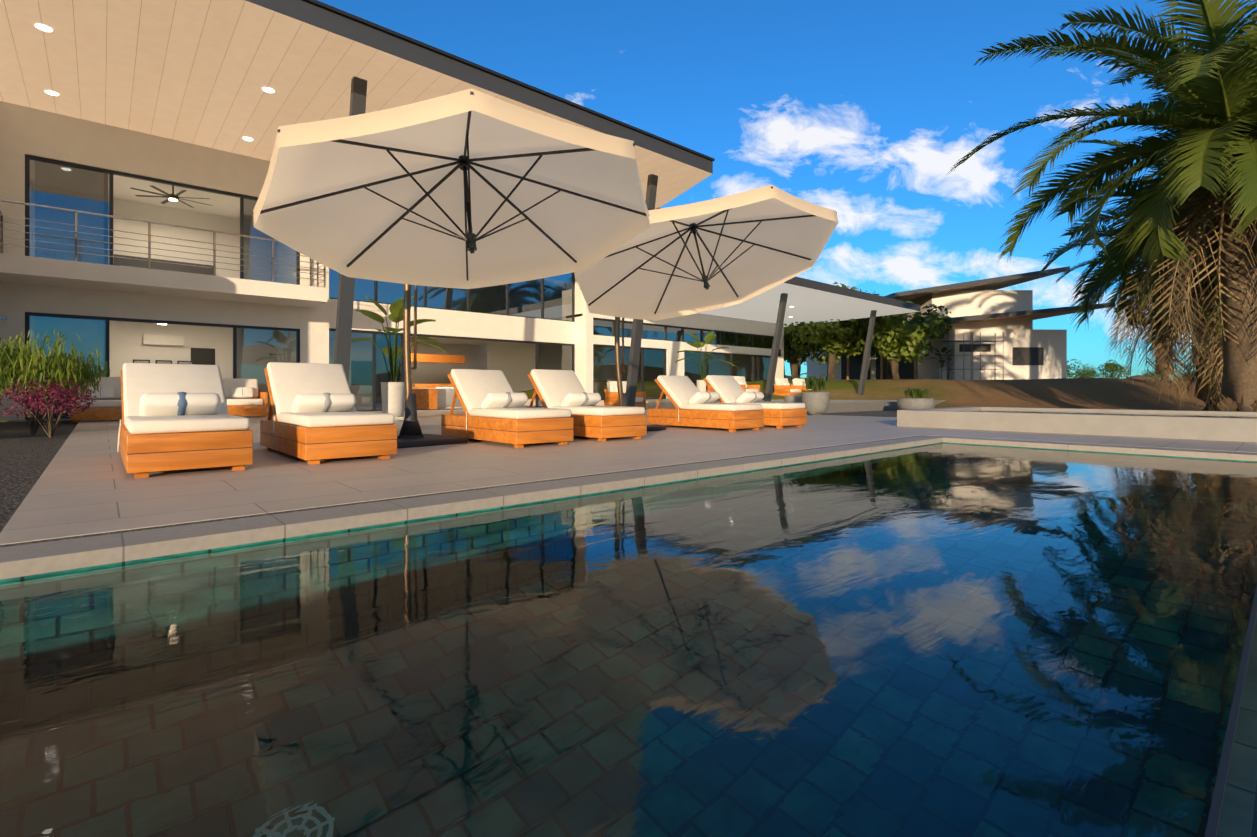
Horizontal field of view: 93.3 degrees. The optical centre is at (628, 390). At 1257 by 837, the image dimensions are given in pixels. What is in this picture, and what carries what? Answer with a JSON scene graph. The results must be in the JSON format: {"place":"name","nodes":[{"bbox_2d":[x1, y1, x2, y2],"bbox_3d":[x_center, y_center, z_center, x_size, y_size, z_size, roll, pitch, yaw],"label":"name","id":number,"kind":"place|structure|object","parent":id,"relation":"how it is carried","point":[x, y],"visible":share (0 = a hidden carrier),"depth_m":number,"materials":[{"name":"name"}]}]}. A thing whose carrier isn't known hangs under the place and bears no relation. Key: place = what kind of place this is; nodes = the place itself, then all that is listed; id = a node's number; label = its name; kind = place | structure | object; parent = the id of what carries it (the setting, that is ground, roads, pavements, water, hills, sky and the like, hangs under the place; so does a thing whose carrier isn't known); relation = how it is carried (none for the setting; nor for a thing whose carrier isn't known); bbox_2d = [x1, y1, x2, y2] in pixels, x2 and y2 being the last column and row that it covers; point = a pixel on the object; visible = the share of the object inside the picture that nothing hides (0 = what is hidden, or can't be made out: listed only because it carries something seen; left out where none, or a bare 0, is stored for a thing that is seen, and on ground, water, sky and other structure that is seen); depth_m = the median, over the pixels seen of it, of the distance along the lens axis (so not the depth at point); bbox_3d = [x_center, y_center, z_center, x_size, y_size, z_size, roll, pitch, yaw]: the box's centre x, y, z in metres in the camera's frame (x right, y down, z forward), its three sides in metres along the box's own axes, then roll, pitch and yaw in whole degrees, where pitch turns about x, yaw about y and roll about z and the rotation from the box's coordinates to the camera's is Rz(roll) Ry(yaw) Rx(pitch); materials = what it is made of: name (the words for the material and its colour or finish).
{"place":"outdoors","nodes":[
{"label":"outdoors","id":0,"kind":"place"},
{"bbox_2d":[134,361,191,363],"bbox_3d":[-14.704,-0.775,18.788,1.440,0.290,0.012,0,0,-42],"label":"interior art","id":1,"kind":"object","parent":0,"point":[160,362],"visible":0.36,"depth_m":18.76},
{"bbox_2d":[114,254,464,408],"bbox_3d":[-11.307,-1.690,22.251,12.100,4.700,8.000,0,0,-42],"label":"interior","id":2,"kind":"object","parent":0,"point":[202,356],"depth_m":19.47,"materials":[{"name":"brown wood"}]},
{"bbox_2d":[120,265,460,407],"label":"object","id":3,"kind":"object","parent":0,"point":[445,396],"visible":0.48,"depth_m":18.96,"materials":[{"name":"white"}]},
{"bbox_2d":[0,443,1256,836],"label":"water","id":4,"kind":"structure","parent":0,"point":[944,639],"depth_m":1.58,"materials":[{"name":"teal liquid"}]},
{"bbox_2d":[0,378,1256,421],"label":"ground","id":5,"kind":"structure","parent":0,"point":[1097,393],"depth_m":24.80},
{"bbox_2d":[0,420,79,532],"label":"gravel","id":6,"kind":"structure","parent":5,"relation":"on","point":[26,457],"depth_m":6.21,"materials":[{"name":"grey gravel"}]},
{"bbox_2d":[0,378,95,437],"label":"red bush","id":7,"kind":"object","parent":6,"relation":"on","point":[50,404],"visible":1,"depth_m":8.58,"materials":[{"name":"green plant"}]},
{"bbox_2d":[0,329,109,435],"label":"green bush","id":8,"kind":"object","parent":6,"relation":"on","point":[27,366],"visible":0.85,"depth_m":8.92,"materials":[{"name":"green plant"}]},
{"bbox_2d":[12,398,661,421],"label":"interior floor","id":9,"kind":"structure","parent":5,"relation":"on","point":[527,403],"depth_m":21.46,"materials":[{"name":"grey tile"}]},
{"bbox_2d":[0,409,1256,544],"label":"deck","id":10,"kind":"structure","parent":5,"relation":"on","point":[86,483],"depth_m":5.03,"materials":[{"name":"grey tile"}]},
{"bbox_2d":[70,377,121,421],"bbox_3d":[-11.193,0.179,13.161,1.700,0.960,0.854,0,0,-42],"label":"sofa","id":11,"kind":"object","parent":10,"relation":"on","point":[107,405],"visible":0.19,"depth_m":12.75,"materials":[{"name":"white fabric"}]},
{"bbox_2d":[117,363,252,477],"bbox_3d":[-4.089,0.196,5.391,0.836,0.927,2.000,0,0,-42],"label":"lounger","id":12,"kind":"object","parent":10,"relation":"on","point":[176,417],"visible":1,"depth_m":4.88,"materials":[{"name":"white fabric"}]},
{"bbox_2d":[222,378,267,416],"bbox_3d":[-9.809,0.179,14.389,1.700,0.960,0.854,0,0,-42],"label":"sofa","id":13,"kind":"object","parent":10,"relation":"on","point":[245,397],"visible":0.4,"depth_m":14.58,"materials":[{"name":"white fabric"}]},
{"bbox_2d":[260,362,396,464],"bbox_3d":[-3.212,0.174,6.210,0.836,0.971,2.000,0,0,-42],"label":"lounger","id":14,"kind":"object","parent":10,"relation":"on","point":[317,417],"visible":1,"depth_m":5.82,"materials":[{"name":"white fabric"}]},
{"bbox_2d":[0,101,783,420],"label":"house walls","id":15,"kind":"structure","parent":10,"relation":"on","point":[76,287],"depth_m":14.86,"materials":[{"name":"white paint"}]},
{"bbox_2d":[0,199,325,287],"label":"balcony rail","id":16,"kind":"object","parent":15,"relation":"attached to","point":[149,241],"visible":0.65,"depth_m":13.53,"materials":[{"name":"silver metal"}]},
{"bbox_2d":[109,175,581,392],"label":"interior walls","id":17,"kind":"structure","parent":15,"relation":"attached to","point":[514,362],"depth_m":19.20,"materials":[{"name":"white paint"}]},
{"bbox_2d":[130,185,212,207],"bbox_3d":[-12.904,-5.630,16.821,1.880,0.420,1.880,0,0,-42],"label":"ceiling fan","id":18,"kind":"object","parent":17,"relation":"in","point":[172,195],"visible":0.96,"depth_m":16.74,"materials":[{"name":"grey metal"}]},
{"bbox_2d":[0,0,712,208],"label":"roof","id":19,"kind":"structure","parent":15,"relation":"on","point":[201,72],"depth_m":11.91,"materials":[{"name":"beige wood"}]},
{"bbox_2d":[35,24,273,140],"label":"recessed lights","id":20,"kind":"object","parent":19,"relation":"attached to","point":[49,29],"visible":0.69,"depth_m":12.48},
{"bbox_2d":[304,0,714,160],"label":"roof fascia","id":21,"kind":"structure","parent":19,"relation":"attached to","point":[404,37],"depth_m":12.45,"materials":[{"name":"grey metal"}]},
{"bbox_2d":[25,154,773,419],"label":"window frames","id":22,"kind":"structure","parent":15,"relation":"attached to","point":[27,221],"depth_m":16.04,"materials":[{"name":"black metal"}]},
{"bbox_2d":[30,159,772,417],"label":"glass windows","id":23,"kind":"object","parent":22,"relation":"in","point":[80,189],"visible":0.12,"depth_m":17.83,"materials":[{"name":"glass"}]},
{"bbox_2d":[700,276,919,326],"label":"canopy roof","id":24,"kind":"structure","parent":15,"relation":"attached to","point":[812,300],"depth_m":25.34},
{"bbox_2d":[381,382,404,419],"bbox_3d":[-5.361,0.234,13.539,0.540,0.850,0.540,0,0,-42],"label":"planter","id":25,"kind":"object","parent":10,"relation":"on","point":[393,397],"visible":0.83,"depth_m":13.34,"materials":[{"name":"white ceramic"}]},
{"bbox_2d":[351,293,445,381],"bbox_3d":[-5.218,-1.205,13.607,2.166,2.140,2.070,0,0,26],"label":"potted palm","id":26,"kind":"object","parent":25,"relation":"in","point":[396,314],"visible":0.79,"depth_m":13.46,"materials":[{"name":"green plant"}]},
{"bbox_2d":[397,394,467,447],"bbox_3d":[-2.717,0.349,7.412,1.000,0.620,1.000,0,0,-50],"label":"umbrella base","id":27,"kind":"object","parent":10,"relation":"on","point":[410,435],"visible":0.75,"depth_m":7.33,"materials":[{"name":"black metal"}]},
{"bbox_2d":[403,284,417,400],"bbox_3d":[-2.148,-1.079,6.491,0.170,3.183,2.250,0,0,-33],"label":"umbrella pole","id":28,"kind":"object","parent":27,"relation":"attached to","point":[407,336],"visible":0.54,"depth_m":7.34,"materials":[{"name":"black metal"}]},
{"bbox_2d":[253,88,649,288],"bbox_3d":[-1.465,-1.691,5.460,3.301,1.001,3.268,0,0,-42],"label":"umbrella canvas","id":29,"kind":"object","parent":28,"relation":"attached to","point":[339,232],"visible":0.94,"depth_m":5.55,"materials":[{"name":"beige fabric"}]},
{"bbox_2d":[253,91,646,280],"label":"umbrella ribs","id":30,"kind":"object","parent":29,"relation":"attached to","point":[464,162],"visible":1,"depth_m":5.41,"materials":[{"name":"black metal"}]},
{"bbox_2d":[441,369,572,447],"bbox_3d":[-1.648,0.183,7.732,0.836,0.954,2.000,0,0,-42],"label":"lounger","id":31,"kind":"object","parent":10,"relation":"on","point":[492,403],"visible":0.98,"depth_m":7.44,"materials":[{"name":"white fabric"}]},
{"bbox_2d":[528,369,646,441],"bbox_3d":[-0.725,0.170,8.605,0.836,0.979,2.000,0,0,-42],"label":"lounger","id":32,"kind":"object","parent":10,"relation":"on","point":[561,389],"visible":0.83,"depth_m":8.10,"materials":[{"name":"white fabric"}]},
{"bbox_2d":[334,76,876,406],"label":"columns","id":33,"kind":"structure","parent":10,"relation":"on","point":[344,319],"depth_m":17.03,"materials":[{"name":"grey metal"}]},
{"bbox_2d":[604,381,645,410],"bbox_3d":[-0.112,0.179,18.454,1.000,0.960,0.854,0,0,-42],"label":"armchair","id":34,"kind":"object","parent":10,"relation":"on","point":[611,397],"visible":0.48,"depth_m":18.37,"materials":[{"name":"brown wood"}]},
{"bbox_2d":[622,393,665,430],"bbox_3d":[-0.069,0.349,9.897,1.000,0.620,1.000,0,0,-50],"label":"umbrella base","id":35,"kind":"object","parent":10,"relation":"on","point":[649,427],"visible":0.31,"depth_m":9.83,"materials":[{"name":"black metal"}]},
{"bbox_2d":[615,208,660,405],"bbox_3d":[0.327,-1.101,8.922,0.243,3.234,2.185,0,0,-26],"label":"umbrella mast","id":36,"kind":"object","parent":35,"relation":"on","point":[617,359],"visible":0.42,"depth_m":9.79,"materials":[{"name":"black metal"}]},
{"bbox_2d":[588,186,836,313],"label":"umbrella ribs","id":37,"kind":"object","parent":36,"relation":"attached to","point":[693,228],"visible":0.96,"depth_m":7.86,"materials":[{"name":"black metal"}]},
{"bbox_2d":[647,375,763,431],"bbox_3d":[1.296,0.192,10.441,0.836,0.936,2.000,0,0,-42],"label":"lounger","id":38,"kind":"object","parent":10,"relation":"on","point":[692,403],"visible":1,"depth_m":10.20,"materials":[{"name":"white fabric"}]},
{"bbox_2d":[574,185,837,320],"bbox_3d":[0.968,-1.667,7.826,3.245,1.142,3.148,0,0,-42],"label":"umbrella canvas","id":39,"kind":"object","parent":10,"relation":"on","point":[753,271],"visible":0.85,"depth_m":8.27,"materials":[{"name":"beige fabric"}]},
{"bbox_2d":[703,375,806,427],"bbox_3d":[2.266,0.178,11.261,0.836,0.962,2.000,0,0,-42],"label":"lounger","id":40,"kind":"object","parent":10,"relation":"on","point":[728,389],"visible":0.6,"depth_m":10.98,"materials":[{"name":"white fabric"}]},
{"bbox_2d":[802,392,829,414],"bbox_3d":[5.059,0.349,16.041,0.735,0.620,0.735,0,0,-42],"label":"grey pot","id":41,"kind":"object","parent":10,"relation":"on","point":[816,403],"visible":0.96,"depth_m":15.76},
{"bbox_2d":[897,407,1256,442],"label":"low wall","id":42,"kind":"structure","parent":10,"relation":"on","point":[1211,428],"depth_m":8.97,"materials":[{"name":"beige concrete"}]},
{"bbox_2d":[954,409,1256,417],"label":"wall cap","id":43,"kind":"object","parent":42,"relation":"in","point":[1134,413],"depth_m":10.35,"materials":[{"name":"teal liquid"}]},
{"bbox_2d":[796,352,800,377],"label":"tree","id":44,"kind":"object","parent":5,"relation":"on","point":[799,367],"depth_m":60.51,"materials":[{"name":"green plant"}]},
{"bbox_2d":[784,326,820,379],"bbox_3d":[10.081,-2.507,34.431,4.443,4.552,4.395,0,0,0],"label":"tree","id":45,"kind":"object","parent":5,"relation":"on","point":[793,343],"visible":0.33,"depth_m":33.97,"materials":[{"name":"green plant"}]},
{"bbox_2d":[783,281,868,380],"bbox_3d":[11.088,-3.025,31.895,5.871,5.530,4.588,0,0,-42],"label":"tree","id":46,"kind":"object","parent":5,"relation":"on","point":[830,345],"visible":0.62,"depth_m":31.24,"materials":[{"name":"green plant"}]},
{"bbox_2d":[813,348,859,360],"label":"tree","id":47,"kind":"object","parent":5,"relation":"on","point":[818,354],"depth_m":43.50,"materials":[{"name":"green plant"}]},
{"bbox_2d":[814,294,904,379],"bbox_3d":[12.209,-2.730,31.687,4.306,4.887,4.760,0,0,-42],"label":"tree","id":48,"kind":"object","parent":5,"relation":"on","point":[860,339],"visible":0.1,"depth_m":30.95,"materials":[{"name":"green plant"}]},
{"bbox_2d":[856,319,925,378],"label":"tree","id":49,"kind":"object","parent":5,"relation":"on","point":[886,368],"visible":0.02,"depth_m":40.91,"materials":[{"name":"green plant"}]},
{"bbox_2d":[856,301,954,378],"bbox_3d":[13.877,-2.574,30.637,4.234,4.479,5.028,0,0,-42],"label":"tree","id":50,"kind":"object","parent":5,"relation":"on","point":[905,343],"visible":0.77,"depth_m":29.85,"materials":[{"name":"green plant"}]},
{"bbox_2d":[937,368,946,378],"bbox_3d":[21.118,-1.042,39.945,0.600,1.000,0.600,0,0,-42],"label":"white pot","id":51,"kind":"object","parent":5,"relation":"on","point":[944,374],"visible":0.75,"depth_m":39.71,"materials":[{"name":"white ceramic"}]},
{"bbox_2d":[925,347,950,367],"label":"potted palm","id":52,"kind":"object","parent":51,"relation":"in","point":[944,349],"visible":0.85,"depth_m":39.97,"materials":[{"name":"green plant"}]},
{"bbox_2d":[941,332,1003,379],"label":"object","id":53,"kind":"object","parent":5,"relation":"on","point":[963,341],"visible":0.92,"depth_m":38.58,"materials":[{"name":"grey metal"}]},
{"bbox_2d":[847,271,1105,379],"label":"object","id":54,"kind":"object","parent":5,"relation":"on","point":[997,285],"visible":0.23,"depth_m":39.95,"materials":[{"name":"black metal"}]},
{"bbox_2d":[1067,359,1081,377],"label":"tree","id":55,"kind":"object","parent":5,"relation":"on","point":[1069,375],"visible":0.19,"depth_m":140.53,"materials":[{"name":"green plant"}]},
{"bbox_2d":[1074,364,1097,377],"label":"bush","id":56,"kind":"object","parent":5,"relation":"on","point":[1084,373],"visible":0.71,"depth_m":230.27,"materials":[{"name":"green plant"}]},
{"bbox_2d":[1090,359,1133,378],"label":"bush","id":57,"kind":"object","parent":5,"relation":"on","point":[1112,367],"visible":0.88,"depth_m":143.88,"materials":[{"name":"green plant"}]},
{"bbox_2d":[1041,197,1194,378],"bbox_3d":[27.478,-5.080,31.310,10.215,9.490,10.522,0,0,-42],"label":"palm","id":58,"kind":"object","parent":5,"relation":"on","point":[1129,301],"visible":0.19,"depth_m":31.92,"materials":[{"name":"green plant"}]},
{"bbox_2d":[1038,93,1235,410],"bbox_3d":[17.447,-4.077,18.027,9.688,9.735,8.898,0,0,-42],"label":"palm","id":59,"kind":"object","parent":5,"relation":"on","point":[1202,395],"visible":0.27,"depth_m":18.41,"materials":[{"name":"green plant"}]},
{"bbox_2d":[1125,375,1154,378],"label":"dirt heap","id":60,"kind":"object","parent":5,"relation":"on","point":[1139,377],"visible":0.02,"depth_m":66.48,"materials":[{"name":"brown soil"}]},
{"bbox_2d":[1142,370,1160,378],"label":"bush","id":61,"kind":"object","parent":5,"relation":"on","point":[1150,374],"visible":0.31,"depth_m":243.97,"materials":[{"name":"green plant"}]},
{"bbox_2d":[1076,161,1256,411],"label":"palm","id":62,"kind":"object","parent":5,"relation":"on","point":[1097,287],"visible":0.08,"depth_m":17.48,"materials":[{"name":"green plant"}]},
{"bbox_2d":[1118,9,1256,224],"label":"palm","id":63,"kind":"object","parent":5,"relation":"on","point":[1246,32],"depth_m":24.67,"materials":[{"name":"green plant"}]},
{"bbox_2d":[1216,615,1256,836],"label":"infinity edge","id":64,"kind":"object","parent":5,"relation":"on","point":[1238,816],"depth_m":1.14,"materials":[{"name":"grey stone"}]},
{"bbox_2d":[1204,586,1256,836],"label":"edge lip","id":65,"kind":"object","parent":64,"relation":"attached to","point":[1215,808],"depth_m":1.24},
{"bbox_2d":[0,442,1256,580],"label":"pool shell","id":66,"kind":"object","parent":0,"point":[528,503],"depth_m":3.51},
{"bbox_2d":[0,435,1256,579],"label":"coping","id":67,"kind":"object","parent":66,"relation":"on","point":[39,558],"visible":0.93,"depth_m":3.33,"materials":[{"name":"grey stone"}]},
{"bbox_2d":[0,435,925,547],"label":"pebble strip","id":68,"kind":"object","parent":67,"relation":"on","point":[73,537],"visible":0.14,"depth_m":3.43,"materials":[{"name":"grey gravel"}]},
{"bbox_2d":[596,399,945,413],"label":"terrace","id":69,"kind":"structure","parent":0,"point":[835,406],"depth_m":20.38,"materials":[{"name":"grey concrete"}]},
{"bbox_2d":[696,380,705,391],"bbox_3d":[2.914,-0.011,23.111,0.540,0.800,0.540,0,0,-42],"label":"planter pot","id":70,"kind":"object","parent":69,"relation":"on","point":[701,385],"visible":0.38,"depth_m":22.88,"materials":[{"name":"white ceramic"}]},
{"bbox_2d":[675,331,734,379],"bbox_3d":[2.864,-1.364,22.951,2.107,2.020,1.788,0,0,-29],"label":"potted palm","id":71,"kind":"object","parent":70,"relation":"in","point":[710,337],"visible":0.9,"depth_m":23.04,"materials":[{"name":"green plant"}]},
{"bbox_2d":[733,376,759,391],"bbox_3d":[4.537,-0.091,23.384,1.000,0.960,0.854,0,0,-42],"label":"armchair","id":72,"kind":"object","parent":69,"relation":"on","point":[740,380],"visible":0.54,"depth_m":23.44,"materials":[{"name":"white fabric"}]},
{"bbox_2d":[773,378,801,395],"bbox_3d":[7.184,-0.091,26.805,1.000,0.960,0.854,0,0,-42],"label":"armchair","id":73,"kind":"object","parent":69,"relation":"on","point":[782,387],"visible":0.77,"depth_m":26.66,"materials":[{"name":"brown wood"}]},
{"bbox_2d":[784,395,801,401],"bbox_3d":[5.499,0.409,19.735,0.621,0.500,0.621,0,0,-42],"label":"side table","id":74,"kind":"object","parent":69,"relation":"on","point":[792,398],"visible":0.33,"depth_m":19.47,"materials":[{"name":"silver metal"}]},
{"bbox_2d":[791,378,810,390],"bbox_3d":[8.231,-0.091,27.734,1.000,0.960,0.854,0,0,-42],"label":"armchair","id":75,"kind":"object","parent":69,"relation":"on","point":[797,381],"visible":0.27,"depth_m":27.69,"materials":[{"name":"white fabric"}]},
{"bbox_2d":[897,398,934,409],"bbox_3d":[8.929,0.450,18.448,1.088,0.420,1.088,0,0,-42],"label":"grey pot","id":76,"kind":"object","parent":69,"relation":"on","point":[913,403],"visible":0.73,"depth_m":18.01,"materials":[{"name":"grey concrete"}]},
{"bbox_2d":[903,387,931,397],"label":"potted grass","id":77,"kind":"object","parent":76,"relation":"on","point":[913,393],"depth_m":18.32,"materials":[{"name":"green plant"}]},
{"bbox_2d":[318,0,1256,378],"label":"sky","id":78,"kind":"structure","parent":0,"point":[863,111],"materials":[{"name":"blue"}]},
{"bbox_2d":[803,375,828,391],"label":"potted grass","id":79,"kind":"object","parent":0,"point":[814,383],"depth_m":15.94,"materials":[{"name":"green plant"}]},
{"bbox_2d":[807,290,1066,379],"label":"walls","id":80,"kind":"structure","parent":0,"point":[1020,332],"depth_m":40.12,"materials":[{"name":"white paint"}]},
{"bbox_2d":[841,344,1043,379],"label":"windows","id":81,"kind":"structure","parent":80,"relation":"in","point":[1027,355],"depth_m":42.38,"materials":[{"name":"black glass"}]},
{"bbox_2d":[884,266,1109,325],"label":"roofs","id":82,"kind":"structure","parent":80,"relation":"on","point":[989,280],"depth_m":38.71,"materials":[{"name":"grey metal"}]},
{"bbox_2d":[822,410,1255,416],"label":"gravel","id":83,"kind":"structure","parent":0,"point":[886,413],"depth_m":17.61,"materials":[{"name":"grey gravel"}]},
{"bbox_2d":[949,0,1256,411],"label":"palm","id":84,"kind":"object","parent":83,"relation":"on","point":[1213,85],"visible":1,"depth_m":14.27,"materials":[{"name":"green plant"}]}
]}

